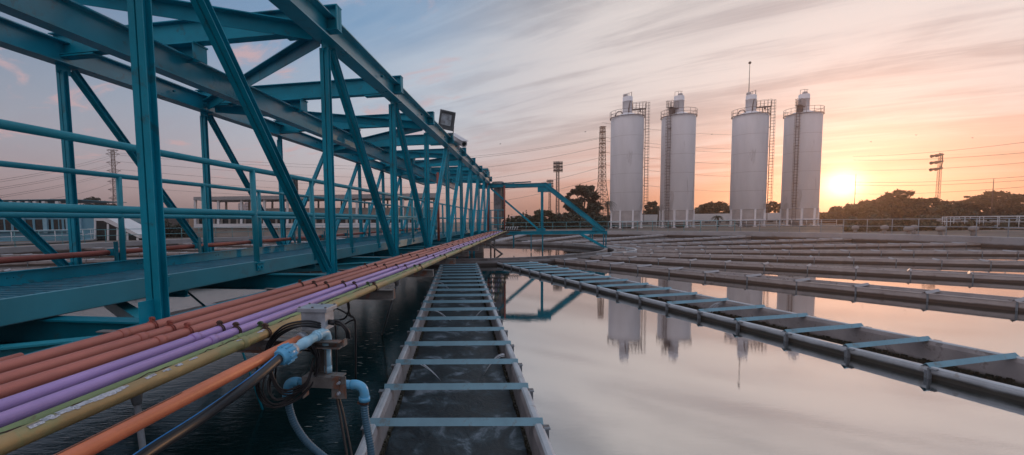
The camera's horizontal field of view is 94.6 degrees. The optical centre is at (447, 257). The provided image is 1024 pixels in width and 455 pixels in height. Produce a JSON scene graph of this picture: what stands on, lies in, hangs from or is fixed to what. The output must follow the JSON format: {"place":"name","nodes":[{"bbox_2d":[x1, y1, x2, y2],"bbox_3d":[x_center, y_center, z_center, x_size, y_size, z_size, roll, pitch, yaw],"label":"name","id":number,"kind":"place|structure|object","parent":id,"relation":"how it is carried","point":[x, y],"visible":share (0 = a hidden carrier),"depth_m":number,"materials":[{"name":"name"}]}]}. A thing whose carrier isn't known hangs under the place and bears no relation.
{"place":"outdoors","nodes":[
{"label":"outdoors","id":0,"kind":"place"},
{"bbox_2d":[0,236,1023,454],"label":"water","id":1,"kind":"structure","parent":0,"point":[605,374],"depth_m":5.42,"materials":[{"name":"black liquid"}]},
{"bbox_2d":[355,263,554,454],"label":"launder","id":2,"kind":"object","parent":1,"relation":"in","point":[384,420],"visible":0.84,"depth_m":5.35,"materials":[{"name":"paint"}]},
{"bbox_2d":[521,234,593,241],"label":"launder","id":3,"kind":"object","parent":1,"relation":"in","point":[560,238],"visible":0.06,"depth_m":42.16,"materials":[{"name":"grey paint"}]},
{"bbox_2d":[610,238,851,246],"bbox_3d":[19.435,-0.582,32.388,21.033,1.100,0.777,-2,4,-13],"label":"launder","id":4,"kind":"object","parent":1,"relation":"in","point":[738,242],"visible":0.06,"depth_m":32.17,"materials":[{"name":"grey paint"}]},
{"bbox_2d":[497,261,1023,401],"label":"launder","id":5,"kind":"object","parent":1,"relation":"in","point":[934,356],"visible":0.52,"depth_m":7.03,"materials":[{"name":"blue paint"}]},
{"bbox_2d":[555,258,1023,311],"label":"launder","id":6,"kind":"object","parent":1,"relation":"in","point":[977,300],"visible":0.12,"depth_m":11.48,"materials":[{"name":"grey paint"}]},
{"bbox_2d":[610,242,980,249],"bbox_3d":[19.960,-0.208,27.400,21.033,1.100,0.777,-1,4,2],"label":"launder","id":7,"kind":"object","parent":1,"relation":"in","point":[846,245],"visible":0.04,"depth_m":27.04,"materials":[{"name":"grey paint"}]},
{"bbox_2d":[591,255,1023,282],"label":"launder","id":8,"kind":"object","parent":1,"relation":"in","point":[978,276],"visible":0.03,"depth_m":15.14,"materials":[{"name":"grey paint"}]},
{"bbox_2d":[612,252,1023,266],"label":"launder","id":9,"kind":"object","parent":1,"relation":"in","point":[963,262],"visible":0.08,"depth_m":18.51,"materials":[{"name":"grey paint"}]},
{"bbox_2d":[616,249,1023,255],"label":"launder","id":10,"kind":"object","parent":1,"relation":"in","point":[905,252],"visible":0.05,"depth_m":22.27,"materials":[{"name":"grey paint"}]},
{"bbox_2d":[0,221,1023,246],"bbox_3d":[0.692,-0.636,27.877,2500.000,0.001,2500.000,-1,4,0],"label":"ground","id":11,"kind":"structure","parent":0,"point":[829,228],"depth_m":56.74,"materials":[{"name":"grey concrete"}]},
{"bbox_2d":[0,229,96,245],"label":"round tank","id":12,"kind":"object","parent":11,"relation":"on","point":[48,242],"visible":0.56,"depth_m":42.38,"materials":[{"name":"concrete"}]},
{"bbox_2d":[0,199,140,240],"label":"blue building","id":13,"kind":"structure","parent":11,"relation":"on","point":[43,225],"depth_m":51.83,"materials":[{"name":"teal paint"}]},
{"bbox_2d":[5,219,16,229],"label":"window","id":14,"kind":"structure","parent":13,"relation":"in","point":[8,226],"depth_m":51.79,"materials":[{"name":"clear glass"}]},
{"bbox_2d":[26,219,42,229],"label":"window","id":15,"kind":"structure","parent":13,"relation":"in","point":[36,224],"depth_m":51.79,"materials":[{"name":"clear glass"}]},
{"bbox_2d":[48,219,58,229],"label":"window","id":16,"kind":"structure","parent":13,"relation":"in","point":[53,223],"depth_m":51.78,"materials":[{"name":"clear glass"}]},
{"bbox_2d":[59,219,65,229],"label":"window","id":17,"kind":"structure","parent":13,"relation":"in","point":[62,225],"depth_m":51.78,"materials":[{"name":"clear glass"}]},
{"bbox_2d":[80,196,108,204],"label":"tree","id":18,"kind":"object","parent":11,"relation":"on","point":[92,198],"visible":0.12,"depth_m":113.34,"materials":[{"name":"green plant"}]},
{"bbox_2d":[106,149,119,204],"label":"power pylon","id":19,"kind":"object","parent":11,"relation":"on","point":[115,169],"visible":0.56,"depth_m":226.92,"materials":[{"name":"metal"}]},
{"bbox_2d":[94,218,141,240],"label":"glass annexe","id":20,"kind":"structure","parent":11,"relation":"on","point":[132,227],"depth_m":49.40,"materials":[{"name":"white glass"}]},
{"bbox_2d":[164,219,189,237],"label":"hedge","id":21,"kind":"object","parent":11,"relation":"on","point":[174,228],"visible":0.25,"depth_m":57.53,"materials":[{"name":"green plant"}]},
{"bbox_2d":[164,219,199,228],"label":"scaffold building","id":22,"kind":"structure","parent":11,"relation":"on","point":[189,221],"depth_m":65.79,"materials":[{"name":"metal"}]},
{"bbox_2d":[193,193,441,236],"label":"terrace building","id":23,"kind":"structure","parent":11,"relation":"on","point":[235,227],"depth_m":60.30,"materials":[{"name":"concrete"}]},
{"bbox_2d":[531,209,556,225],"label":"tree","id":24,"kind":"object","parent":11,"relation":"on","point":[551,217],"visible":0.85,"depth_m":78.70,"materials":[{"name":"green plant"}]},
{"bbox_2d":[497,210,614,229],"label":"hedge","id":25,"kind":"object","parent":11,"relation":"on","point":[573,223],"visible":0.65,"depth_m":79.51,"materials":[{"name":"green plant"}]},
{"bbox_2d":[553,161,562,213],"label":"light mast","id":26,"kind":"object","parent":11,"relation":"on","point":[557,166],"visible":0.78,"depth_m":128.50,"materials":[{"name":"metal"}]},
{"bbox_2d":[556,212,577,223],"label":"tree","id":27,"kind":"object","parent":11,"relation":"on","point":[565,214],"visible":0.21,"depth_m":82.63,"materials":[{"name":"green plant"}]},
{"bbox_2d":[561,184,603,215],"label":"tree","id":28,"kind":"object","parent":11,"relation":"on","point":[591,197],"visible":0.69,"depth_m":93.00,"materials":[{"name":"green plant"}]},
{"bbox_2d":[579,212,605,222],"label":"tree","id":29,"kind":"object","parent":11,"relation":"on","point":[592,214],"visible":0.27,"depth_m":86.58,"materials":[{"name":"green plant"}]},
{"bbox_2d":[597,126,609,215],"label":"lattice mast","id":30,"kind":"object","parent":11,"relation":"on","point":[601,166],"visible":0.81,"depth_m":197.07,"materials":[{"name":"metal"}]},
{"bbox_2d":[598,201,615,228],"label":"palm tree","id":31,"kind":"object","parent":11,"relation":"on","point":[607,208],"visible":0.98,"depth_m":71.65,"materials":[{"name":"green plant"}]},
{"bbox_2d":[644,201,659,214],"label":"tree","id":32,"kind":"object","parent":11,"relation":"on","point":[648,205],"visible":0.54,"depth_m":110.57,"materials":[{"name":"green plant"}]},
{"bbox_2d":[636,213,785,225],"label":"white building","id":33,"kind":"structure","parent":11,"relation":"on","point":[772,218],"depth_m":103.32,"materials":[{"name":"white paint"}]},
{"bbox_2d":[697,201,729,213],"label":"tree","id":34,"kind":"object","parent":11,"relation":"on","point":[711,207],"visible":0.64,"depth_m":112.76,"materials":[{"name":"green plant"}]},
{"bbox_2d":[611,220,836,227],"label":"silo platform","id":35,"kind":"structure","parent":11,"relation":"on","point":[686,223],"depth_m":73.28,"materials":[{"name":"concrete"}]},
{"bbox_2d":[610,92,649,227],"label":"silo","id":36,"kind":"object","parent":35,"relation":"on","point":[627,155],"visible":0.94,"depth_m":75.23,"materials":[{"name":"paint"}]},
{"bbox_2d":[659,91,697,227],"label":"silo","id":37,"kind":"object","parent":35,"relation":"on","point":[678,149],"visible":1,"depth_m":75.18,"materials":[{"name":"metal"}]},
{"bbox_2d":[728,90,775,226],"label":"silo","id":38,"kind":"object","parent":35,"relation":"on","point":[750,164],"visible":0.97,"depth_m":75.31,"materials":[{"name":"metal"}]},
{"bbox_2d":[779,89,824,225],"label":"silo","id":39,"kind":"object","parent":35,"relation":"on","point":[801,160],"visible":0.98,"depth_m":75.28,"materials":[{"name":"metal"}]},
{"bbox_2d":[766,201,780,212],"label":"tree","id":40,"kind":"object","parent":11,"relation":"on","point":[775,207],"visible":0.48,"depth_m":116.42,"materials":[{"name":"green plant"}]},
{"bbox_2d":[811,212,846,223],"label":"tree","id":41,"kind":"object","parent":11,"relation":"on","point":[827,215],"visible":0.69,"depth_m":90.22,"materials":[{"name":"green plant"}]},
{"bbox_2d":[839,202,879,221],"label":"tree","id":42,"kind":"object","parent":11,"relation":"on","point":[864,211],"visible":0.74,"depth_m":91.43,"materials":[{"name":"green plant"}]},
{"bbox_2d":[854,198,882,209],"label":"tree","id":43,"kind":"object","parent":11,"relation":"on","point":[873,202],"visible":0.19,"depth_m":98.53,"materials":[{"name":"green plant"}]},
{"bbox_2d":[876,189,920,216],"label":"tree","id":44,"kind":"object","parent":11,"relation":"on","point":[889,199],"visible":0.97,"depth_m":92.32,"materials":[{"name":"green plant"}]},
{"bbox_2d":[898,197,934,215],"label":"tree","id":45,"kind":"object","parent":11,"relation":"on","point":[922,202],"visible":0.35,"depth_m":93.17,"materials":[{"name":"green plant"}]},
{"bbox_2d":[819,206,1021,223],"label":"undergrowth","id":46,"kind":"object","parent":11,"relation":"on","point":[933,213],"visible":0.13,"depth_m":93.08,"materials":[{"name":"green plant"}]},
{"bbox_2d":[842,216,1023,231],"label":"undergrowth","id":47,"kind":"object","parent":11,"relation":"on","point":[873,227],"visible":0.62,"depth_m":44.58,"materials":[{"name":"green plant"}]},
{"bbox_2d":[844,211,1023,226],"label":"undergrowth","id":48,"kind":"object","parent":11,"relation":"on","point":[906,221],"visible":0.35,"depth_m":63.56,"materials":[{"name":"green plant"}]},
{"bbox_2d":[929,153,943,199],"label":"utility pole","id":49,"kind":"object","parent":11,"relation":"on","point":[937,162],"visible":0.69,"depth_m":118.78,"materials":[{"name":"metal"}]},
{"bbox_2d":[925,197,951,207],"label":"tree","id":50,"kind":"object","parent":11,"relation":"on","point":[934,201],"visible":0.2,"depth_m":100.10,"materials":[{"name":"green plant"}]},
{"bbox_2d":[935,227,945,234],"bbox_3d":[34.487,-1.842,32.792,0.540,0.710,0.532,-1,4,0],"label":"domed vent","id":51,"kind":"object","parent":11,"relation":"on","point":[940,230],"visible":0.81,"depth_m":32.67,"materials":[{"name":"metal"}]},
{"bbox_2d":[931,204,965,216],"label":"tree","id":52,"kind":"object","parent":11,"relation":"on","point":[950,210],"visible":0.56,"depth_m":94.28,"materials":[{"name":"green plant"}]},
{"bbox_2d":[968,226,978,235],"bbox_3d":[35.882,-1.798,31.994,0.540,0.706,0.532,-1,4,0],"label":"domed vent","id":53,"kind":"object","parent":11,"relation":"on","point":[972,229],"visible":0.89,"depth_m":31.90,"materials":[{"name":"metal"}]},
{"bbox_2d":[955,195,996,212],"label":"tree","id":54,"kind":"object","parent":11,"relation":"on","point":[983,203],"visible":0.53,"depth_m":95.61,"materials":[{"name":"green plant"}]},
{"bbox_2d":[942,216,1023,229],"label":"fence","id":55,"kind":"object","parent":11,"relation":"on","point":[983,220],"visible":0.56,"depth_m":45.81,"materials":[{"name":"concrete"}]},
{"bbox_2d":[977,190,1015,211],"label":"tree","id":56,"kind":"object","parent":11,"relation":"on","point":[988,194],"visible":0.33,"depth_m":102.73,"materials":[{"name":"green plant"}]},
{"bbox_2d":[992,193,1023,214],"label":"tree","id":57,"kind":"object","parent":11,"relation":"on","point":[1000,202],"visible":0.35,"depth_m":97.61,"materials":[{"name":"green plant"}]},
{"bbox_2d":[1001,195,1023,215],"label":"tree","id":58,"kind":"object","parent":11,"relation":"on","point":[1011,200],"visible":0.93,"depth_m":92.03,"materials":[{"name":"green plant"}]},
{"bbox_2d":[0,0,1023,221],"label":"sky","id":59,"kind":"structure","parent":0,"point":[905,77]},
{"bbox_2d":[446,245,597,258],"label":"well water","id":60,"kind":"structure","parent":0,"point":[507,251],"depth_m":27.16,"materials":[{"name":"black liquid"}]},
{"bbox_2d":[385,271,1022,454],"bbox_3d":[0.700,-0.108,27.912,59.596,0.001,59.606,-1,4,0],"label":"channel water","id":61,"kind":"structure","parent":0,"point":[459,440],"depth_m":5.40,"materials":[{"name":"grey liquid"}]},
{"bbox_2d":[0,267,47,271],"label":"launder","id":62,"kind":"object","parent":61,"relation":"in","point":[5,270],"visible":0.01,"depth_m":18.51,"materials":[{"name":"grey paint"}]},
{"bbox_2d":[0,258,140,265],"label":"launder","id":63,"kind":"object","parent":61,"relation":"in","point":[50,262],"visible":0.01,"depth_m":22.77,"materials":[{"name":"grey paint"}]},
{"bbox_2d":[0,252,198,256],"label":"launder","id":64,"kind":"object","parent":61,"relation":"in","point":[127,255],"visible":0.04,"depth_m":28.14,"materials":[{"name":"grey paint"}]},
{"bbox_2d":[84,247,242,250],"bbox_3d":[-17.769,-0.139,33.407,21.033,1.100,0.777,0,5,17],"label":"launder","id":65,"kind":"object","parent":61,"relation":"in","point":[101,248],"visible":0.02,"depth_m":33.41,"materials":[{"name":"grey paint"}]},
{"bbox_2d":[170,292,257,315],"bbox_3d":[-4.774,1.506,9.514,0.777,1.100,21.032,0,5,17],"label":"launder","id":66,"kind":"object","parent":61,"relation":"in","point":[186,309],"visible":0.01,"depth_m":9.54,"materials":[{"name":"paint"}]},
{"bbox_2d":[178,243,273,246],"bbox_3d":[-15.723,-0.517,37.985,21.033,1.100,0.777,2,5,31],"label":"launder","id":67,"kind":"object","parent":61,"relation":"in","point":[246,245],"visible":0.02,"depth_m":38.40,"materials":[{"name":"grey paint"}]},
{"bbox_2d":[495,235,526,240],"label":"launder","id":68,"kind":"object","parent":61,"relation":"in","point":[510,238],"visible":0.13,"depth_m":45.73,"materials":[{"name":"grey paint"}]},
{"bbox_2d":[555,234,666,242],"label":"launder","id":69,"kind":"object","parent":61,"relation":"in","point":[618,238],"visible":0.06,"depth_m":40.61,"materials":[{"name":"grey paint"}]},
{"bbox_2d":[576,236,750,244],"bbox_3d":[17.634,-0.915,37.072,21.033,1.100,0.777,-3,5,-28],"label":"launder","id":70,"kind":"object","parent":61,"relation":"in","point":[669,240],"visible":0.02,"depth_m":36.59,"materials":[{"name":"grey paint"}]},
{"bbox_2d":[867,176,1023,182],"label":"power line","id":71,"kind":"object","parent":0,"point":[933,181],"visible":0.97,"depth_m":214.97,"materials":[{"name":"metal"}]},
{"bbox_2d":[870,180,1023,185],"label":"power line","id":72,"kind":"object","parent":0,"point":[916,185],"visible":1,"depth_m":209.28,"materials":[{"name":"metal"}]},
{"label":"tank floor","id":73,"kind":"structure","parent":0,"visible":0},
{"bbox_2d":[0,231,1023,253],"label":"tank wall","id":74,"kind":"structure","parent":73,"relation":"on","point":[1004,242],"depth_m":36.09,"materials":[{"name":"concrete"}]},
{"bbox_2d":[0,224,444,246],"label":"guard fence","id":75,"kind":"object","parent":74,"relation":"on","point":[105,235],"visible":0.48,"depth_m":38.62,"materials":[{"name":"grey metal"}]},
{"bbox_2d":[453,220,734,230],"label":"guard fence","id":76,"kind":"object","parent":74,"relation":"on","point":[700,225],"visible":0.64,"depth_m":50.55,"materials":[{"name":"grey metal"}]},
{"bbox_2d":[740,218,1023,236],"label":"guard fence","id":77,"kind":"object","parent":74,"relation":"on","point":[918,226],"visible":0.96,"depth_m":30.58,"materials":[{"name":"grey metal"}]},
{"bbox_2d":[431,241,616,270],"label":"ring wall","id":78,"kind":"structure","parent":73,"relation":"on","point":[494,261],"depth_m":20.32,"materials":[{"name":"concrete"}]},
{"bbox_2d":[478,181,607,251],"bbox_3d":[4.885,-2.111,27.011,8.160,4.475,1.050,0,4,10],"label":"side frame","id":79,"kind":"object","parent":78,"relation":"attached to","point":[597,228],"visible":0.93,"depth_m":26.45,"materials":[{"name":"teal paint"}]},
{"bbox_2d":[0,0,508,357],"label":"truss bridge","id":80,"kind":"structure","parent":79,"relation":"attached to","point":[35,303],"depth_m":5.74,"materials":[{"name":"teal paint"}]},
{"bbox_2d":[0,353,23,361],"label":"red pipe","id":81,"kind":"object","parent":80,"relation":"on","point":[11,356],"visible":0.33,"depth_m":2.02,"materials":[{"name":"paint"}]},
{"bbox_2d":[0,227,420,263],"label":"red pipe","id":82,"kind":"object","parent":80,"relation":"attached to","point":[42,257],"visible":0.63,"depth_m":6.17,"materials":[{"name":"metal"}]},
{"bbox_2d":[188,291,263,409],"bbox_3d":[-2.537,0.906,5.109,1.803,1.218,0.024,2,5,37],"label":"slanting strut","id":83,"kind":"object","parent":80,"relation":"attached to","point":[243,354],"visible":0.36,"depth_m":4.76,"materials":[{"name":"teal paint"}]},
{"bbox_2d":[0,231,492,372],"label":"red pipe","id":84,"kind":"object","parent":80,"relation":"on","point":[42,355],"visible":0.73,"depth_m":2.63,"materials":[{"name":"metal"}]},
{"bbox_2d":[0,231,494,384],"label":"red pipe","id":85,"kind":"object","parent":80,"relation":"on","point":[32,369],"visible":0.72,"depth_m":2.41,"materials":[{"name":"paint"}]},
{"bbox_2d":[0,231,497,398],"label":"red pipe","id":86,"kind":"object","parent":80,"relation":"on","point":[33,381],"visible":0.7,"depth_m":2.27,"materials":[{"name":"metal"}]},
{"bbox_2d":[0,231,499,411],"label":"purple pipe","id":87,"kind":"object","parent":80,"relation":"on","point":[18,399],"visible":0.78,"depth_m":2.12,"materials":[{"name":"paint"}]},
{"bbox_2d":[0,231,502,427],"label":"purple pipe","id":88,"kind":"object","parent":80,"relation":"on","point":[23,411],"visible":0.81,"depth_m":1.95,"materials":[{"name":"metal"}]},
{"bbox_2d":[130,393,145,449],"bbox_3d":[-1.199,0.962,1.892,0.258,0.953,0.060,3,6,39],"label":"slanting strut","id":89,"kind":"object","parent":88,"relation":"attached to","point":[136,401],"visible":0.23,"depth_m":1.90,"materials":[{"name":"metal"}]},
{"bbox_2d":[0,231,503,434],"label":"green pipe","id":90,"kind":"object","parent":80,"relation":"attached to","point":[25,421],"visible":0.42,"depth_m":1.84,"materials":[{"name":"paint"}]},
{"bbox_2d":[0,231,506,454],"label":"yellow pipe","id":91,"kind":"object","parent":80,"relation":"attached to","point":[20,437],"visible":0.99,"depth_m":1.66,"materials":[{"name":"paint"}]},
{"bbox_2d":[381,280,399,334],"bbox_3d":[-0.821,0.770,6.358,0.059,1.303,2.839,-2,4,-12],"label":"slanting strut","id":92,"kind":"object","parent":91,"relation":"attached to","point":[397,283],"visible":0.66,"depth_m":5.92,"materials":[{"name":"metal"}]},
{"bbox_2d":[262,338,346,398],"bbox_3d":[-0.721,0.565,2.429,0.444,0.293,0.128,0,4,12],"label":"steel stand","id":93,"kind":"object","parent":80,"relation":"attached to","point":[335,382],"visible":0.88,"depth_m":2.37,"materials":[{"name":"grey metal"}]},
{"bbox_2d":[54,332,307,454],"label":"orange pipe","id":94,"kind":"object","parent":93,"relation":"on","point":[107,438],"visible":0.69,"depth_m":1.44,"materials":[{"name":"paint"}]},
{"bbox_2d":[255,320,320,408],"bbox_3d":[-0.794,0.532,2.359,0.344,0.446,0.150,-2,5,-16],"label":"cable coil","id":95,"kind":"object","parent":93,"relation":"hanging from","point":[276,334],"visible":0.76,"depth_m":2.35,"materials":[{"name":"black rubber"}]},
{"bbox_2d":[274,328,331,373],"bbox_3d":[-0.674,0.488,2.244,0.091,0.244,0.421,1,5,17],"label":"pipe fitting","id":96,"kind":"object","parent":93,"relation":"on","point":[288,352],"visible":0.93,"depth_m":2.20,"materials":[{"name":"blue plastic"}]},
{"bbox_2d":[133,354,282,454],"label":"black hose","id":97,"kind":"object","parent":96,"relation":"attached to","point":[158,445],"visible":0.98,"depth_m":1.67,"materials":[{"name":"rubber"}]},
{"bbox_2d":[297,303,336,330],"bbox_3d":[-0.673,0.308,2.427,0.160,0.125,0.135,0,4,10],"label":"junction box","id":98,"kind":"object","parent":96,"relation":"attached to","point":[322,313],"visible":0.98,"depth_m":2.38,"materials":[{"name":"metal"}]},
{"bbox_2d":[328,319,350,338],"bbox_3d":[-0.558,0.367,2.402,0.119,0.100,0.029,0,4,9],"label":"cable elbow","id":99,"kind":"object","parent":98,"relation":"attached to","point":[334,322],"visible":1,"depth_m":2.39,"materials":[{"name":"black rubber"}]},
{"bbox_2d":[282,377,369,402],"bbox_3d":[-0.632,0.677,2.418,0.478,0.108,0.057,0,4,10],"label":"blue crosspipe","id":100,"kind":"object","parent":93,"relation":"attached to","point":[361,387],"visible":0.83,"depth_m":2.37,"materials":[{"name":"plastic"}]},
{"bbox_2d":[281,397,326,454],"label":"corrugated hose","id":101,"kind":"object","parent":100,"relation":"hanging from","point":[310,445],"visible":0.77,"depth_m":2.45,"materials":[{"name":"plastic"}]},
{"bbox_2d":[336,399,352,454],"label":"black cable","id":102,"kind":"object","parent":100,"relation":"hanging from","point":[345,424],"visible":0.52,"depth_m":2.37,"materials":[{"name":"rubber"}]},
{"bbox_2d":[357,401,374,454],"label":"corrugated hose","id":103,"kind":"object","parent":100,"relation":"hanging from","point":[367,429],"visible":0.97,"depth_m":2.37,"materials":[{"name":"plastic"}]},
{"bbox_2d":[333,302,356,379],"bbox_3d":[-0.952,0.774,4.327,0.238,0.765,0.018,0,4,10],"label":"hanging cable","id":104,"kind":"object","parent":80,"relation":"hanging from","point":[348,313],"visible":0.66,"depth_m":4.31,"materials":[{"name":"black rubber"}]},
{"bbox_2d":[436,172,439,240],"bbox_3d":[-0.300,-1.594,14.804,0.074,2.150,0.074,-3,5,-22],"label":"riser pipe","id":105,"kind":"object","parent":80,"relation":"attached to","point":[438,221],"visible":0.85,"depth_m":14.81,"materials":[{"name":"teal metal"}]},
{"bbox_2d":[437,109,455,135],"bbox_3d":[-0.079,-3.809,13.291,0.593,0.722,0.256,-2,5,-14],"label":"floodlight","id":106,"kind":"object","parent":80,"relation":"attached to","point":[446,120],"visible":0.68,"depth_m":13.20,"materials":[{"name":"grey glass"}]},
{"bbox_2d":[448,132,467,148],"bbox_3d":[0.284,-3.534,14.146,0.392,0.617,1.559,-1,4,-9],"label":"security camera","id":107,"kind":"object","parent":80,"relation":"attached to","point":[460,140],"visible":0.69,"depth_m":13.72,"materials":[{"name":"white metal"}]},
{"bbox_2d":[475,168,505,231],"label":"drive tower","id":108,"kind":"structure","parent":79,"relation":"on","point":[488,171],"depth_m":26.73,"materials":[{"name":"metal"}]},
{"bbox_2d":[492,181,505,227],"bbox_3d":[2.953,-3.078,27.384,0.867,2.700,0.840,-1,4,0],"label":"control cabinet","id":109,"kind":"object","parent":108,"relation":"on","point":[498,203],"visible":0.59,"depth_m":27.11,"materials":[{"name":"metal"}]},
{"bbox_2d":[565,244,636,255],"bbox_3d":[8.770,-0.025,26.788,3.607,1.040,10.440,0,5,17],"label":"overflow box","id":110,"kind":"object","parent":78,"relation":"in","point":[635,250],"visible":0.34,"depth_m":24.23,"materials":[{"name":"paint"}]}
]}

